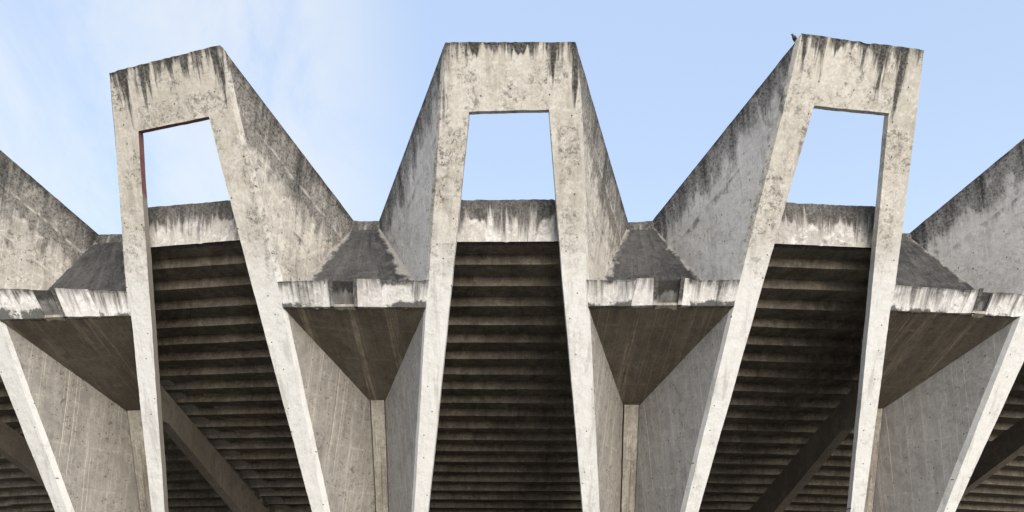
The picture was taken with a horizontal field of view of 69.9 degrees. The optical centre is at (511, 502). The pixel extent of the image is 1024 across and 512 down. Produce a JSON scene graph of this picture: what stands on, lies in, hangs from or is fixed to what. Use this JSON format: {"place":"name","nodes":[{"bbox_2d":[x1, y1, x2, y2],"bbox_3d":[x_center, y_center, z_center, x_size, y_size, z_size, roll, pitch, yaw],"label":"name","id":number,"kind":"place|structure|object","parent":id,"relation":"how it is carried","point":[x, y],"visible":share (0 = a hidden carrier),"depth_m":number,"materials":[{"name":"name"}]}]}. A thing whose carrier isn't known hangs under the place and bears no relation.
{"place":"outdoors","nodes":[
{"label":"outdoors","id":0,"kind":"place"},
{"bbox_2d":[0,0,1023,234],"label":"sky","id":1,"kind":"structure","parent":0,"point":[348,81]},
{"label":"ground","id":2,"kind":"structure","parent":0,"visible":0},
{"bbox_2d":[0,34,1023,511],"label":"stadium","id":3,"kind":"object","parent":2,"relation":"on","point":[728,328],"visible":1,"depth_m":25.56,"materials":[{"name":"concrete"}]},
{"bbox_2d":[791,33,796,41],"bbox_3d":[8.319,-13.654,21.529,0.281,0.254,0.124,2,-7,-14],"label":"bird","id":4,"kind":"object","parent":3,"relation":"on","point":[794,37],"visible":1,"depth_m":21.49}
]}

